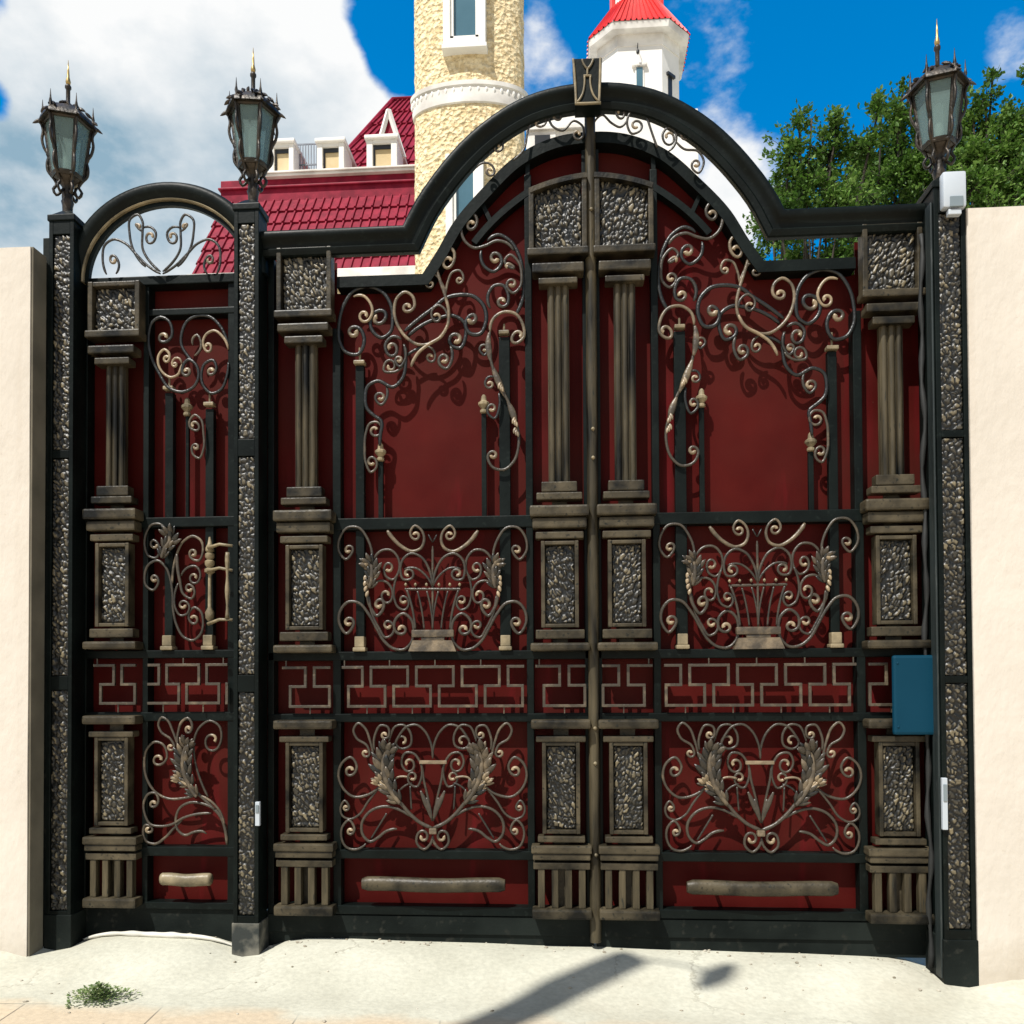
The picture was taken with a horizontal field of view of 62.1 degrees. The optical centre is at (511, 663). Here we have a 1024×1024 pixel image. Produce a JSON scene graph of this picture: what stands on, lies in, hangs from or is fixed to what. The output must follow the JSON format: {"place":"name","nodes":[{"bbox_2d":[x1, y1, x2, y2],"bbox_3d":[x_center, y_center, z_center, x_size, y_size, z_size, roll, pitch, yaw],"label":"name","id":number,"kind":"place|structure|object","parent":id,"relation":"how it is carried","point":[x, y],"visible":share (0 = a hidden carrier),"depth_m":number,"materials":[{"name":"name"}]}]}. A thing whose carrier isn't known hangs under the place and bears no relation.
{"place":"outdoors","nodes":[
{"label":"outdoors","id":0,"kind":"place"},
{"bbox_2d":[0,909,1023,1023],"bbox_3d":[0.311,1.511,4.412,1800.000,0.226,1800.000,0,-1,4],"label":"pavement","id":1,"kind":"structure","parent":0,"point":[196,981],"depth_m":4.00,"materials":[{"name":"beige concrete"}]},
{"bbox_2d":[0,247,46,956],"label":"boundary wall","id":2,"kind":"structure","parent":1,"relation":"on","point":[22,422],"depth_m":4.40,"materials":[{"name":"beige paint"}]},
{"bbox_2d":[43,211,86,949],"bbox_3d":[-2.408,-0.348,4.567,0.184,4.196,0.144,0,-1,4],"label":"gate post","id":3,"kind":"object","parent":1,"relation":"on","point":[64,918],"visible":0.98,"depth_m":4.52,"materials":[{"name":"metal"}]},
{"bbox_2d":[33,60,101,211],"bbox_3d":[-2.411,-2.847,4.614,0.346,0.875,0.301,-1,-2,44],"label":"gate lantern","id":4,"kind":"object","parent":3,"relation":"on","point":[66,121],"visible":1,"depth_m":4.58,"materials":[{"name":"grey metal"}]},
{"bbox_2d":[82,273,233,941],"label":"pedestrian gate","id":5,"kind":"structure","parent":3,"relation":"attached to","point":[158,647],"depth_m":4.61,"materials":[{"name":"metal"}]},
{"bbox_2d":[79,182,269,284],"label":"gate arch","id":6,"kind":"structure","parent":3,"relation":"attached to","point":[104,222],"depth_m":4.58,"materials":[{"name":"paint"}]},
{"bbox_2d":[65,981,141,1007],"bbox_3d":[-1.857,1.478,3.845,0.340,0.085,0.213,0,-1,-8],"label":"weed","id":7,"kind":"object","parent":1,"relation":"on","point":[101,991],"visible":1,"depth_m":3.84,"materials":[{"name":"green plant"}]},
{"bbox_2d":[83,931,231,945],"bbox_3d":[-1.876,1.456,4.502,0.839,0.085,0.045,0,-1,4],"label":"mortar lip","id":8,"kind":"object","parent":1,"relation":"on","point":[156,934],"visible":0.98,"depth_m":4.49,"materials":[{"name":"white concrete"}]},
{"bbox_2d":[232,200,268,956],"bbox_3d":[-1.383,-0.387,4.498,0.148,4.161,0.144,0,-1,4],"label":"gate post","id":9,"kind":"object","parent":1,"relation":"on","point":[250,916],"visible":0.98,"depth_m":4.45,"materials":[{"name":"metal"}]},
{"bbox_2d":[220,49,285,201],"bbox_3d":[-1.384,-2.864,4.545,0.301,0.875,0.346,0,-1,-34],"label":"gate lantern","id":10,"kind":"object","parent":9,"relation":"on","point":[253,113],"visible":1,"depth_m":4.52,"materials":[{"name":"grey metal"}]},
{"bbox_2d":[255,802,260,825],"bbox_3d":[-1.313,0.774,4.392,0.024,0.124,0.024,0,-1,4],"label":"gate sensor","id":11,"kind":"object","parent":9,"relation":"attached to","point":[257,813],"visible":1,"depth_m":4.38,"materials":[{"name":"white plastic"}]},
{"bbox_2d":[267,132,593,946],"bbox_3d":[-0.472,-0.642,4.492,1.782,4.295,0.183,0,-1,4],"label":"gate leaf","id":12,"kind":"object","parent":9,"relation":"attached to","point":[427,676],"visible":1,"depth_m":4.52,"materials":[{"name":"paint"}]},
{"bbox_2d":[187,96,414,293],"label":"mansard house","id":13,"kind":"structure","parent":1,"relation":"on","point":[365,177],"depth_m":23.85,"materials":[{"name":"red roof tiles"},{"name":"white plaster"},{"name":"window glass"}]},
{"bbox_2d":[410,0,527,273],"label":"round tower","id":14,"kind":"structure","parent":1,"relation":"on","point":[469,67],"depth_m":19.49,"materials":[{"name":"paint"}]},
{"bbox_2d":[445,154,483,233],"bbox_3d":[-1.061,-9.496,19.288,0.916,4.086,0.330,0,-1,4],"label":"window","id":15,"kind":"structure","parent":14,"relation":"in","point":[474,183],"depth_m":19.24,"materials":[{"name":"white glass"}]},
{"bbox_2d":[442,0,487,56],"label":"window","id":16,"kind":"structure","parent":14,"relation":"in","point":[464,21],"depth_m":19.29,"materials":[{"name":"white glass"}]},
{"bbox_2d":[20,933,940,1023],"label":"grit","id":17,"kind":"object","parent":1,"relation":"on","point":[569,987],"visible":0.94,"depth_m":4.28,"materials":[{"name":"beige gravel"}]},
{"bbox_2d":[526,0,698,176],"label":"white tower","id":18,"kind":"structure","parent":1,"relation":"on","point":[644,43],"depth_m":30.59,"materials":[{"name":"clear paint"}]},
{"bbox_2d":[632,62,646,85],"bbox_3d":[4.590,-21.011,30.599,0.542,1.163,0.220,0,-1,4],"label":"window","id":19,"kind":"structure","parent":18,"relation":"in","point":[639,67],"depth_m":30.56,"materials":[{"name":"white glass"}]},
{"bbox_2d":[668,76,671,95],"bbox_3d":[5.704,-20.536,30.859,0.220,1.455,0.120,1,-1,-41],"label":"slit window","id":20,"kind":"structure","parent":18,"relation":"in","point":[669,79],"depth_m":30.80,"materials":[{"name":"blue glass"}]},
{"bbox_2d":[742,88,901,274],"bbox_3d":[4.857,-3.429,13.679,3.120,10.438,3.146,0,-1,4],"label":"broadleaf tree","id":21,"kind":"object","parent":1,"relation":"on","point":[822,173],"visible":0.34,"depth_m":12.91,"materials":[{"name":"green plant"}]},
{"bbox_2d":[831,74,974,248],"bbox_3d":[6.917,-4.025,14.995,2.411,11.657,3.276,0,-1,4],"label":"broadleaf tree","id":22,"kind":"object","parent":1,"relation":"on","point":[889,172],"visible":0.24,"depth_m":14.23,"materials":[{"name":"green plant"}]},
{"bbox_2d":[916,177,978,987],"bbox_3d":[2.139,-0.340,4.226,0.198,4.141,0.224,0,-1,4],"label":"gate post","id":23,"kind":"object","parent":1,"relation":"on","point":[951,951],"visible":0.98,"depth_m":4.14,"materials":[{"name":"pebble stone"},{"name":"dark grey green iron"},{"name":"black rubber"}]},
{"bbox_2d":[261,57,924,260],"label":"gate arch","id":24,"kind":"structure","parent":23,"relation":"attached to","point":[587,93],"depth_m":4.40,"materials":[{"name":"paint"}]},
{"bbox_2d":[584,117,934,957],"bbox_3d":[1.297,-0.709,4.372,1.816,4.407,0.183,0,-1,4],"label":"gate leaf","id":25,"kind":"object","parent":23,"relation":"attached to","point":[756,503],"visible":1,"depth_m":4.41,"materials":[{"name":"paint"}]},
{"bbox_2d":[892,655,933,734],"bbox_3d":[1.989,0.153,4.195,0.216,0.393,0.034,0,-1,4],"label":"blue plate","id":26,"kind":"object","parent":23,"relation":"attached to","point":[912,694],"visible":0.95,"depth_m":4.18,"materials":[{"name":"metal"}]},
{"bbox_2d":[900,20,976,179],"bbox_3d":[2.139,-2.808,4.268,0.301,0.875,0.346,0,-1,-10],"label":"gate lantern","id":27,"kind":"object","parent":23,"relation":"on","point":[937,86],"visible":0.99,"depth_m":4.23,"materials":[{"name":"grey metal"}]},
{"bbox_2d":[941,778,947,829],"bbox_3d":[2.082,0.673,4.092,0.025,0.249,0.024,0,-1,4],"label":"gate sensor","id":28,"kind":"object","parent":23,"relation":"attached to","point":[944,809],"visible":1,"depth_m":4.08,"materials":[{"name":"white plastic"}]},
{"bbox_2d":[940,171,965,217],"bbox_3d":[2.142,-2.280,4.128,0.110,0.211,0.054,0,-1,4],"label":"junction box","id":29,"kind":"object","parent":23,"relation":"attached to","point":[953,194],"visible":1,"depth_m":4.11,"materials":[{"name":"white plastic"}]},
{"bbox_2d":[950,196,963,206],"bbox_3d":[2.147,-2.234,4.106,0.062,0.051,0.012,0,-1,4],"label":"sensor window","id":30,"kind":"structure","parent":29,"relation":"in","point":[955,201],"depth_m":4.10,"materials":[{"name":"grey plastic"}]},
{"bbox_2d":[899,63,1023,208],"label":"broadleaf tree","id":31,"kind":"object","parent":1,"relation":"on","point":[993,167],"visible":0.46,"depth_m":12.44,"materials":[{"name":"green plant"}]},
{"bbox_2d":[965,206,1023,985],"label":"boundary wall","id":32,"kind":"structure","parent":1,"relation":"on","point":[995,286],"depth_m":4.10,"materials":[{"name":"beige paint"}]},
{"bbox_2d":[0,0,1023,277],"label":"sky","id":33,"kind":"structure","parent":0,"point":[157,77],"materials":[{"name":"blue"}]}
]}

